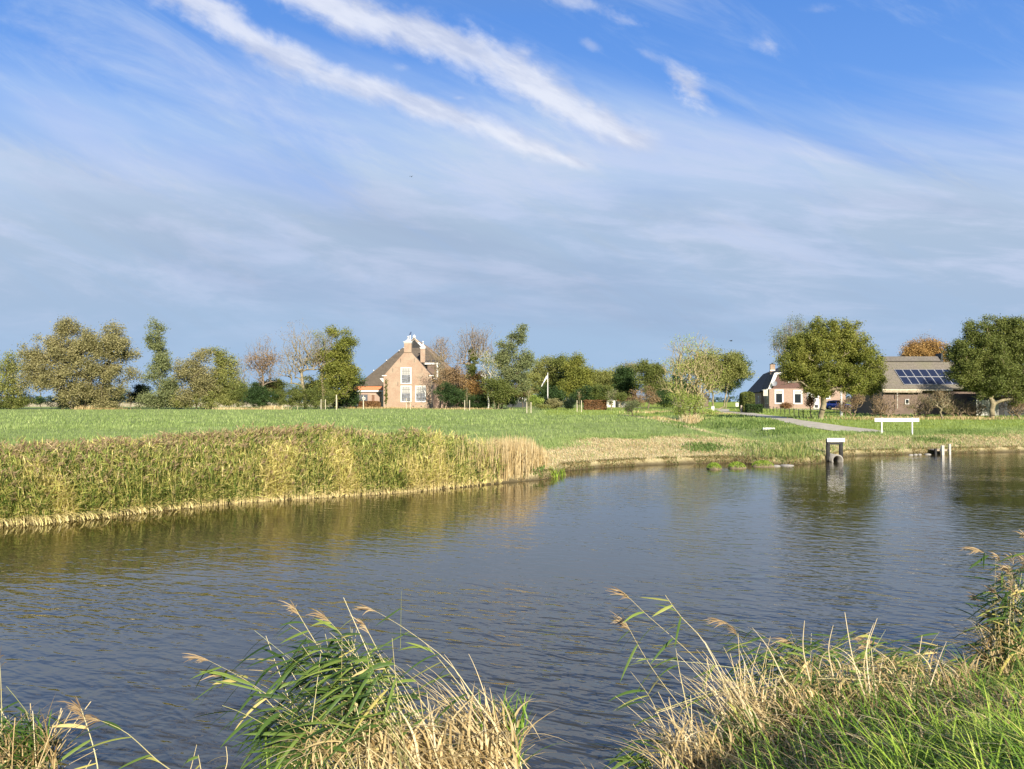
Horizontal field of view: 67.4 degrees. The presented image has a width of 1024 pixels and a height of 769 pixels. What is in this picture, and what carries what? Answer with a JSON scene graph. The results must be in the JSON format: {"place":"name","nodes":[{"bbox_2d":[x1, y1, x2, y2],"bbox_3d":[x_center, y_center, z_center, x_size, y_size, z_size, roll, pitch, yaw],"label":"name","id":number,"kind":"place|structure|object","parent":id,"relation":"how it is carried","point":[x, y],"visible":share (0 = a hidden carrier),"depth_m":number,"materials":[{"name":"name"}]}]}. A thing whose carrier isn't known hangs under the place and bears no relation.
{"place":"outdoors","nodes":[
{"label":"outdoors","id":0,"kind":"place"},
{"bbox_2d":[0,452,1023,768],"bbox_3d":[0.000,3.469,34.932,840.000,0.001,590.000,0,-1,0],"label":"water","id":1,"kind":"structure","parent":0,"point":[498,586],"depth_m":11.03,"materials":[{"name":"liquid"}]},
{"bbox_2d":[0,645,168,768],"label":"reed clump","id":2,"kind":"object","parent":1,"relation":"in","point":[12,756],"visible":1,"depth_m":4.86,"materials":[{"name":"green plant"}]},
{"bbox_2d":[728,461,746,468],"bbox_3d":[9.129,3.287,31.151,0.799,0.359,0.743,0,-1,0],"label":"moss tussock","id":3,"kind":"object","parent":1,"relation":"in","point":[736,465],"visible":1,"depth_m":30.93,"materials":[{"name":"green plant"}]},
{"bbox_2d":[751,460,773,466],"bbox_3d":[10.422,3.305,31.924,0.967,0.357,0.733,0,-1,0],"label":"moss tussock","id":4,"kind":"object","parent":1,"relation":"in","point":[762,463],"visible":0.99,"depth_m":31.72,"materials":[{"name":"green plant"}]},
{"bbox_2d":[0,401,1023,768],"bbox_3d":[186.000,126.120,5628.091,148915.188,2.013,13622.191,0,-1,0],"label":"ground","id":5,"kind":"structure","parent":0,"point":[682,459],"depth_m":51.82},
{"bbox_2d":[0,393,34,408],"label":"shrub","id":6,"kind":"object","parent":5,"relation":"on","point":[5,403],"visible":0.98,"depth_m":130.49,"materials":[{"name":"green plant"}]},
{"bbox_2d":[0,349,39,408],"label":"olive tree","id":7,"kind":"object","parent":5,"relation":"on","point":[9,370],"visible":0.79,"depth_m":131.32,"materials":[{"name":"green plant"}]},
{"bbox_2d":[11,315,146,408],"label":"willow","id":8,"kind":"object","parent":5,"relation":"on","point":[111,346],"visible":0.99,"depth_m":128.89,"materials":[{"name":"green plant"}]},
{"bbox_2d":[39,391,125,408],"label":"shrub","id":9,"kind":"object","parent":5,"relation":"on","point":[50,400],"visible":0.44,"depth_m":130.22,"materials":[{"name":"green plant"}]},
{"bbox_2d":[124,382,151,403],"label":"shrub","id":10,"kind":"object","parent":5,"relation":"on","point":[140,389],"visible":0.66,"depth_m":149.29,"materials":[{"name":"green plant"}]},
{"bbox_2d":[129,316,186,408],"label":"poplar","id":11,"kind":"object","parent":5,"relation":"on","point":[153,399],"visible":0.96,"depth_m":131.35,"materials":[{"name":"green plant"}]},
{"bbox_2d":[169,347,222,408],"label":"willow","id":12,"kind":"object","parent":5,"relation":"on","point":[199,379],"visible":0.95,"depth_m":131.03,"materials":[{"name":"green plant"}]},
{"bbox_2d":[170,388,240,408],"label":"shrub","id":13,"kind":"object","parent":5,"relation":"on","point":[225,399],"visible":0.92,"depth_m":130.22,"materials":[{"name":"green plant"}]},
{"bbox_2d":[200,346,250,408],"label":"willow","id":14,"kind":"object","parent":5,"relation":"on","point":[225,378],"visible":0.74,"depth_m":133.50,"materials":[{"name":"green plant"}]},
{"bbox_2d":[226,379,259,407],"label":"shrub","id":15,"kind":"object","parent":5,"relation":"on","point":[240,391],"visible":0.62,"depth_m":129.84,"materials":[{"name":"green plant"}]},
{"bbox_2d":[0,421,506,526],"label":"reed belt","id":16,"kind":"object","parent":5,"relation":"on","point":[61,505],"visible":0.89,"depth_m":20.38,"materials":[{"name":"green plant"}]},
{"bbox_2d":[0,421,496,507],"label":"reed plumes","id":17,"kind":"object","parent":16,"relation":"attached to","point":[122,441],"visible":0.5,"depth_m":20.04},
{"bbox_2d":[241,380,280,407],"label":"evergreen shrub","id":18,"kind":"object","parent":5,"relation":"on","point":[259,395],"visible":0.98,"depth_m":127.38,"materials":[{"name":"green plant"}]},
{"bbox_2d":[238,350,285,385],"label":"russet tree","id":19,"kind":"object","parent":5,"relation":"on","point":[249,359],"visible":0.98,"depth_m":139.65,"materials":[{"name":"brown plant"}]},
{"bbox_2d":[243,334,280,384],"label":"bare tree","id":20,"kind":"object","parent":5,"relation":"on","point":[267,371],"visible":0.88,"depth_m":141.04,"materials":[{"name":"brown plant"}]},
{"bbox_2d":[265,376,288,405],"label":"shrub","id":21,"kind":"object","parent":5,"relation":"on","point":[281,384],"visible":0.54,"depth_m":149.17,"materials":[{"name":"green plant"}]},
{"bbox_2d":[268,383,312,408],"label":"shrub","id":22,"kind":"object","parent":5,"relation":"on","point":[294,395],"visible":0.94,"depth_m":129.34,"materials":[{"name":"green plant"}]},
{"bbox_2d":[268,318,319,408],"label":"bare tree","id":23,"kind":"object","parent":5,"relation":"on","point":[301,370],"visible":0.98,"depth_m":135.88,"materials":[{"name":"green plant"}]},
{"bbox_2d":[296,375,325,404],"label":"shrub","id":24,"kind":"object","parent":5,"relation":"on","point":[311,379],"visible":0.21,"depth_m":149.72,"materials":[{"name":"green plant"}]},
{"bbox_2d":[296,381,337,408],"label":"shrub","id":25,"kind":"object","parent":5,"relation":"on","point":[315,398],"visible":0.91,"depth_m":130.23,"materials":[{"name":"green plant"}]},
{"bbox_2d":[301,329,339,408],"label":"bare tree","id":26,"kind":"object","parent":5,"relation":"on","point":[324,342],"visible":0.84,"depth_m":136.81,"materials":[{"name":"brown plant"}]},
{"bbox_2d":[309,324,362,408],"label":"maple","id":27,"kind":"object","parent":5,"relation":"on","point":[338,371],"visible":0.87,"depth_m":137.34,"materials":[{"name":"green plant"}]},
{"bbox_2d":[329,362,367,407],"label":"dark tree","id":28,"kind":"object","parent":5,"relation":"on","point":[352,399],"visible":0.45,"depth_m":144.23,"materials":[{"name":"green plant"}]},
{"bbox_2d":[358,401,380,407],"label":"hedge","id":29,"kind":"object","parent":5,"relation":"on","point":[375,404],"visible":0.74,"depth_m":145.23,"materials":[{"name":"orange plant"}]},
{"bbox_2d":[183,597,566,768],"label":"reed clump","id":30,"kind":"object","parent":5,"relation":"on","point":[418,748],"visible":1,"depth_m":4.81,"materials":[{"name":"green plant"}]},
{"bbox_2d":[351,332,474,407],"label":"farmhouse","id":31,"kind":"object","parent":5,"relation":"on","point":[404,371],"visible":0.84,"depth_m":150.11,"materials":[{"name":"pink brick"}]},
{"bbox_2d":[401,367,411,383],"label":"window","id":32,"kind":"structure","parent":31,"relation":"in","point":[406,372],"depth_m":150.01,"materials":[{"name":"glass"}]},
{"bbox_2d":[401,386,411,401],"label":"window","id":33,"kind":"structure","parent":31,"relation":"in","point":[406,391],"depth_m":149.94,"materials":[{"name":"glass"}]},
{"bbox_2d":[415,386,425,401],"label":"window","id":34,"kind":"structure","parent":31,"relation":"in","point":[420,391],"depth_m":149.94,"materials":[{"name":"glass"}]},
{"bbox_2d":[1,395,850,401],"bbox_3d":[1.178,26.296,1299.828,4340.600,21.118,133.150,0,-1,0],"label":"treeline","id":35,"kind":"object","parent":5,"relation":"on","point":[720,399],"visible":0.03,"depth_m":1267.16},
{"bbox_2d":[424,344,453,408],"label":"slender tree","id":36,"kind":"object","parent":5,"relation":"on","point":[436,367],"visible":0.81,"depth_m":140.91,"materials":[{"name":"brown plant"}]},
{"bbox_2d":[428,337,452,392],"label":"bare tree","id":37,"kind":"object","parent":5,"relation":"on","point":[441,347],"visible":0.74,"depth_m":181.80,"materials":[{"name":"brown plant"}]},
{"bbox_2d":[429,362,475,404],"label":"tree","id":38,"kind":"object","parent":5,"relation":"on","point":[452,373],"visible":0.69,"depth_m":137.38,"materials":[{"name":"brown plant"}]},
{"bbox_2d":[432,381,476,407],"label":"shrub","id":39,"kind":"object","parent":5,"relation":"on","point":[453,394],"visible":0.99,"depth_m":133.42,"materials":[{"name":"green plant"}]},
{"bbox_2d":[446,321,500,397],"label":"tree","id":40,"kind":"object","parent":5,"relation":"on","point":[477,346],"visible":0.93,"depth_m":138.91,"materials":[{"name":"brown plant"}]},
{"bbox_2d":[464,348,481,398],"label":"ivy","id":41,"kind":"object","parent":40,"relation":"attached to","point":[472,368],"visible":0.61,"depth_m":137.87,"materials":[{"name":"green plant"}]},
{"bbox_2d":[459,369,489,408],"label":"golden tree","id":42,"kind":"object","parent":5,"relation":"on","point":[478,376],"visible":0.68,"depth_m":136.40,"materials":[{"name":"brown plant"}]},
{"bbox_2d":[457,393,497,408],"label":"shrub","id":43,"kind":"object","parent":5,"relation":"on","point":[480,403],"visible":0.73,"depth_m":134.57,"materials":[{"name":"green plant"}]},
{"bbox_2d":[418,433,548,486],"bbox_3d":[-0.477,2.394,26.284,2.606,1.714,7.635,-1,-2,43],"label":"bulrush stand","id":44,"kind":"object","parent":5,"relation":"on","point":[517,458],"visible":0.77,"depth_m":26.02,"materials":[{"name":"plant"}]},
{"bbox_2d":[474,345,503,407],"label":"birch","id":45,"kind":"object","parent":5,"relation":"on","point":[492,370],"visible":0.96,"depth_m":131.89,"materials":[{"name":"white plant"}]},
{"bbox_2d":[476,375,525,408],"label":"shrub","id":46,"kind":"object","parent":5,"relation":"on","point":[499,390],"visible":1,"depth_m":130.35,"materials":[{"name":"green plant"}]},
{"bbox_2d":[0,407,1023,478],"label":"field grass","id":47,"kind":"structure","parent":5,"relation":"on","point":[568,438],"depth_m":52.77,"materials":[{"name":"plant"}]},
{"bbox_2d":[491,395,533,408],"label":"shrub","id":48,"kind":"object","parent":5,"relation":"on","point":[512,401],"visible":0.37,"depth_m":135.55,"materials":[{"name":"green plant"}]},
{"bbox_2d":[491,323,539,408],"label":"windswept tree","id":49,"kind":"object","parent":5,"relation":"on","point":[513,373],"visible":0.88,"depth_m":133.50,"materials":[{"name":"green plant"}]},
{"bbox_2d":[515,369,541,407],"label":"tree","id":50,"kind":"object","parent":5,"relation":"on","point":[535,376],"visible":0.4,"depth_m":149.52,"materials":[{"name":"green plant"}]},
{"bbox_2d":[527,394,544,407],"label":"shrub","id":51,"kind":"object","parent":5,"relation":"on","point":[534,399],"visible":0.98,"depth_m":121.61,"materials":[{"name":"green plant"}]},
{"bbox_2d":[69,405,1023,423],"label":"dry grass tussocks","id":52,"kind":"object","parent":5,"relation":"on","point":[694,419],"visible":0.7,"depth_m":71.31,"materials":[{"name":"plant"}]},
{"bbox_2d":[531,354,565,399],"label":"round tree","id":53,"kind":"object","parent":5,"relation":"on","point":[549,369],"visible":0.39,"depth_m":188.85,"materials":[{"name":"green plant"}]},
{"bbox_2d":[532,382,565,399],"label":"shrub","id":54,"kind":"object","parent":5,"relation":"on","point":[554,393],"visible":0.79,"depth_m":149.32,"materials":[{"name":"green plant"}]},
{"bbox_2d":[545,398,564,408],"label":"shrub","id":55,"kind":"object","parent":5,"relation":"on","point":[555,403],"visible":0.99,"depth_m":121.50,"materials":[{"name":"green plant"}]},
{"bbox_2d":[547,353,568,402],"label":"round tree","id":56,"kind":"object","parent":5,"relation":"on","point":[558,362],"visible":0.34,"depth_m":185.81,"materials":[{"name":"green plant"}]},
{"bbox_2d":[554,349,599,406],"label":"round tree","id":57,"kind":"object","parent":5,"relation":"on","point":[577,375],"visible":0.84,"depth_m":176.65,"materials":[{"name":"green plant"}]},
{"bbox_2d":[567,384,603,405],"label":"shrub","id":58,"kind":"object","parent":5,"relation":"on","point":[583,396],"visible":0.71,"depth_m":149.09,"materials":[{"name":"green plant"}]},
{"bbox_2d":[583,400,606,409],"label":"hedge","id":59,"kind":"object","parent":5,"relation":"on","point":[595,404],"visible":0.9,"depth_m":119.49,"materials":[{"name":"orange plant"}]},
{"bbox_2d":[585,383,617,407],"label":"shrub","id":60,"kind":"object","parent":5,"relation":"on","point":[606,388],"visible":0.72,"depth_m":148.97,"materials":[{"name":"green plant"}]},
{"bbox_2d":[589,367,614,387],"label":"round tree","id":61,"kind":"object","parent":5,"relation":"on","point":[603,377],"visible":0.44,"depth_m":184.80,"materials":[{"name":"green plant"}]},
{"bbox_2d":[611,391,631,409],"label":"tree","id":62,"kind":"object","parent":5,"relation":"on","point":[621,396],"visible":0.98,"depth_m":117.61,"materials":[{"name":"green plant"}]},
{"bbox_2d":[607,363,639,396],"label":"round tree","id":63,"kind":"object","parent":5,"relation":"on","point":[623,379],"visible":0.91,"depth_m":176.83,"materials":[{"name":"green plant"}]},
{"bbox_2d":[624,399,642,414],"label":"shrub","id":64,"kind":"object","parent":5,"relation":"on","point":[635,404],"visible":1,"depth_m":87.80,"materials":[{"name":"green plant"}]},
{"bbox_2d":[626,384,661,409],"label":"shrub","id":65,"kind":"object","parent":5,"relation":"on","point":[653,399],"visible":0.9,"depth_m":119.87,"materials":[{"name":"brown plant"}]},
{"bbox_2d":[629,358,681,406],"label":"windswept tree","id":66,"kind":"object","parent":5,"relation":"on","point":[651,374],"visible":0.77,"depth_m":167.06,"materials":[{"name":"green plant"}]},
{"bbox_2d":[649,387,684,407],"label":"shrub","id":67,"kind":"object","parent":5,"relation":"on","point":[664,402],"visible":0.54,"depth_m":149.28,"materials":[{"name":"green plant"}]},
{"bbox_2d":[595,692,759,768],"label":"reed clump","id":68,"kind":"object","parent":5,"relation":"on","point":[668,743],"visible":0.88,"depth_m":5.41,"materials":[{"name":"beige plant"}]},
{"bbox_2d":[658,332,729,416],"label":"roadside tree","id":69,"kind":"object","parent":5,"relation":"on","point":[678,365],"visible":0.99,"depth_m":73.91,"materials":[{"name":"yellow plant"}]},
{"bbox_2d":[665,389,722,417],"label":"shrub","id":70,"kind":"object","parent":5,"relation":"on","point":[678,410],"visible":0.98,"depth_m":72.84,"materials":[{"name":"green plant"}]},
{"bbox_2d":[604,586,826,747],"bbox_3d":[1.838,2.347,6.166,1.913,1.380,1.489,1,-1,-33],"label":"reed clump","id":71,"kind":"object","parent":5,"relation":"on","point":[738,696],"visible":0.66,"depth_m":6.05,"materials":[{"name":"beige plant"}]},
{"bbox_2d":[674,347,758,408],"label":"windswept tree","id":72,"kind":"object","parent":5,"relation":"on","point":[736,370],"visible":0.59,"depth_m":127.16,"materials":[{"name":"green plant"}]},
{"bbox_2d":[716,350,754,408],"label":"dark tree","id":73,"kind":"object","parent":5,"relation":"on","point":[738,383],"visible":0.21,"depth_m":132.36,"materials":[{"name":"green plant"}]},
{"bbox_2d":[478,410,993,482],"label":"bank herbs","id":74,"kind":"object","parent":5,"relation":"on","point":[768,450],"visible":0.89,"depth_m":38.46,"materials":[{"name":"green plant"}]},
{"bbox_2d":[739,391,755,411],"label":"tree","id":75,"kind":"object","parent":5,"relation":"on","point":[746,397],"visible":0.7,"depth_m":104.15,"materials":[{"name":"green plant"}]},
{"bbox_2d":[744,404,762,412],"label":"hedge","id":76,"kind":"object","parent":5,"relation":"on","point":[753,408],"visible":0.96,"depth_m":100.49,"materials":[{"name":"green plant"}]},
{"bbox_2d":[518,415,1023,479],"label":"dry bank grass","id":77,"kind":"structure","parent":5,"relation":"on","point":[680,447],"depth_m":36.53,"materials":[{"name":"plant"}]},
{"bbox_2d":[767,311,808,356],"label":"grey tree","id":78,"kind":"object","parent":5,"relation":"on","point":[784,339],"visible":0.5,"depth_m":159.91,"materials":[{"name":"green plant"}]},
{"bbox_2d":[747,363,845,408],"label":"brick house","id":79,"kind":"structure","parent":5,"relation":"on","point":[769,389],"depth_m":133.72,"materials":[{"name":"red brick"}]},
{"bbox_2d":[774,390,783,403],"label":"window","id":80,"kind":"structure","parent":79,"relation":"in","point":[778,394],"depth_m":133.65,"materials":[{"name":"white paint"}]},
{"bbox_2d":[793,390,801,403],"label":"window","id":81,"kind":"structure","parent":79,"relation":"in","point":[797,396],"depth_m":133.13,"materials":[{"name":"white paint"}]},
{"bbox_2d":[578,614,1023,768],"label":"straw litter","id":82,"kind":"object","parent":5,"relation":"on","point":[933,700],"visible":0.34,"depth_m":5.36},
{"bbox_2d":[803,394,817,416],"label":"tree","id":83,"kind":"object","parent":5,"relation":"on","point":[809,401],"visible":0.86,"depth_m":71.84,"materials":[{"name":"brown plant"}]},
{"bbox_2d":[636,615,1023,731],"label":"reed clump","id":84,"kind":"object","parent":5,"relation":"on","point":[877,662],"visible":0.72,"depth_m":6.63,"materials":[{"name":"beige plant"}]},
{"bbox_2d":[773,315,886,418],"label":"ash tree","id":85,"kind":"object","parent":5,"relation":"on","point":[821,341],"visible":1,"depth_m":68.17,"materials":[{"name":"green plant"}]},
{"bbox_2d":[826,438,844,461],"bbox_3d":[14.512,3.182,34.506,0.801,1.557,0.255,0,-1,0],"label":"concrete culvert","id":86,"kind":"object","parent":5,"relation":"on","point":[834,441],"visible":0.71,"depth_m":34.45,"materials":[{"name":"white concrete"}]},
{"bbox_2d":[653,664,1023,768],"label":"bank grass","id":87,"kind":"structure","parent":5,"relation":"on","point":[991,737],"depth_m":4.21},
{"bbox_2d":[658,637,1023,768],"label":"green undergrowth","id":88,"kind":"object","parent":5,"relation":"on","point":[811,712],"visible":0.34,"depth_m":5.64,"materials":[{"name":"green plant"}]},
{"bbox_2d":[836,394,865,416],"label":"bush","id":89,"kind":"object","parent":5,"relation":"on","point":[853,401],"visible":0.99,"depth_m":77.92,"materials":[{"name":"brown plant"}]},
{"bbox_2d":[845,359,892,415],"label":"tree","id":90,"kind":"object","parent":5,"relation":"on","point":[873,389],"visible":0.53,"depth_m":83.48,"materials":[{"name":"green plant"}]},
{"bbox_2d":[868,390,908,417],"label":"bush","id":91,"kind":"object","parent":5,"relation":"on","point":[886,406],"visible":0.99,"depth_m":71.95,"materials":[{"name":"brown plant"}]},
{"bbox_2d":[874,418,918,433],"bbox_3d":[23.073,2.654,46.057,2.669,1.324,0.105,0,-1,0],"label":"bank board","id":92,"kind":"object","parent":5,"relation":"on","point":[911,420],"visible":0.91,"depth_m":46.03,"materials":[{"name":"white paint"}]},
{"bbox_2d":[851,353,983,414],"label":"solar barn","id":93,"kind":"structure","parent":5,"relation":"on","point":[908,375],"depth_m":91.04,"materials":[{"name":"brown brick"}]},
{"bbox_2d":[898,390,938,416],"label":"bush","id":94,"kind":"object","parent":5,"relation":"on","point":[926,403],"visible":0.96,"depth_m":71.91,"materials":[{"name":"beige plant"}]},
{"bbox_2d":[896,337,950,361],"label":"golden tree","id":95,"kind":"object","parent":5,"relation":"on","point":[914,350],"visible":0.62,"depth_m":127.44,"materials":[{"name":"orange plant"}]},
{"bbox_2d":[930,389,950,418],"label":"tree","id":96,"kind":"object","parent":5,"relation":"on","point":[939,394],"visible":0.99,"depth_m":69.92,"materials":[{"name":"brown plant"}]},
{"bbox_2d":[939,387,975,417],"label":"bush","id":97,"kind":"object","parent":5,"relation":"on","point":[951,410],"visible":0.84,"depth_m":73.84,"materials":[{"name":"beige plant"}]},
{"bbox_2d":[959,401,988,416],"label":"bush","id":98,"kind":"object","parent":5,"relation":"on","point":[978,408],"visible":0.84,"depth_m":74.78,"materials":[{"name":"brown plant"}]},
{"bbox_2d":[929,529,1023,692],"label":"reed clump","id":99,"kind":"object","parent":5,"relation":"on","point":[1001,629],"visible":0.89,"depth_m":7.13,"materials":[{"name":"green plant"}]},
{"bbox_2d":[941,314,1023,418],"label":"ash tree","id":100,"kind":"object","parent":5,"relation":"on","point":[994,355],"visible":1,"depth_m":71.30,"materials":[{"name":"green plant"}]},
{"bbox_2d":[976,400,998,415],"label":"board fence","id":101,"kind":"object","parent":5,"relation":"on","point":[985,402],"visible":0.45,"depth_m":81.98,"materials":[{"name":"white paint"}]},
{"bbox_2d":[964,389,1023,415],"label":"dark shed","id":102,"kind":"structure","parent":5,"relation":"on","point":[1001,410],"depth_m":83.97,"materials":[{"name":"brown wood"}]},
{"bbox_2d":[1000,396,1023,418],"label":"bush","id":103,"kind":"object","parent":5,"relation":"on","point":[1013,409],"visible":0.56,"depth_m":73.93,"materials":[{"name":"brown plant"}]},
{"bbox_2d":[0,0,1023,400],"label":"sky","id":104,"kind":"structure","parent":0,"point":[614,180],"materials":[{"name":"blue"}]},
{"bbox_2d":[714,408,880,431],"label":"road","id":105,"kind":"structure","parent":0,"point":[819,425],"depth_m":58.48,"materials":[{"name":"concrete"}]},
{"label":"driveway","id":106,"kind":"structure","parent":0,"visible":0},
{"bbox_2d":[826,400,849,408],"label":"parked car","id":107,"kind":"object","parent":106,"relation":"on","point":[831,404],"visible":0.52,"depth_m":120.34,"materials":[{"name":"blue paint"}]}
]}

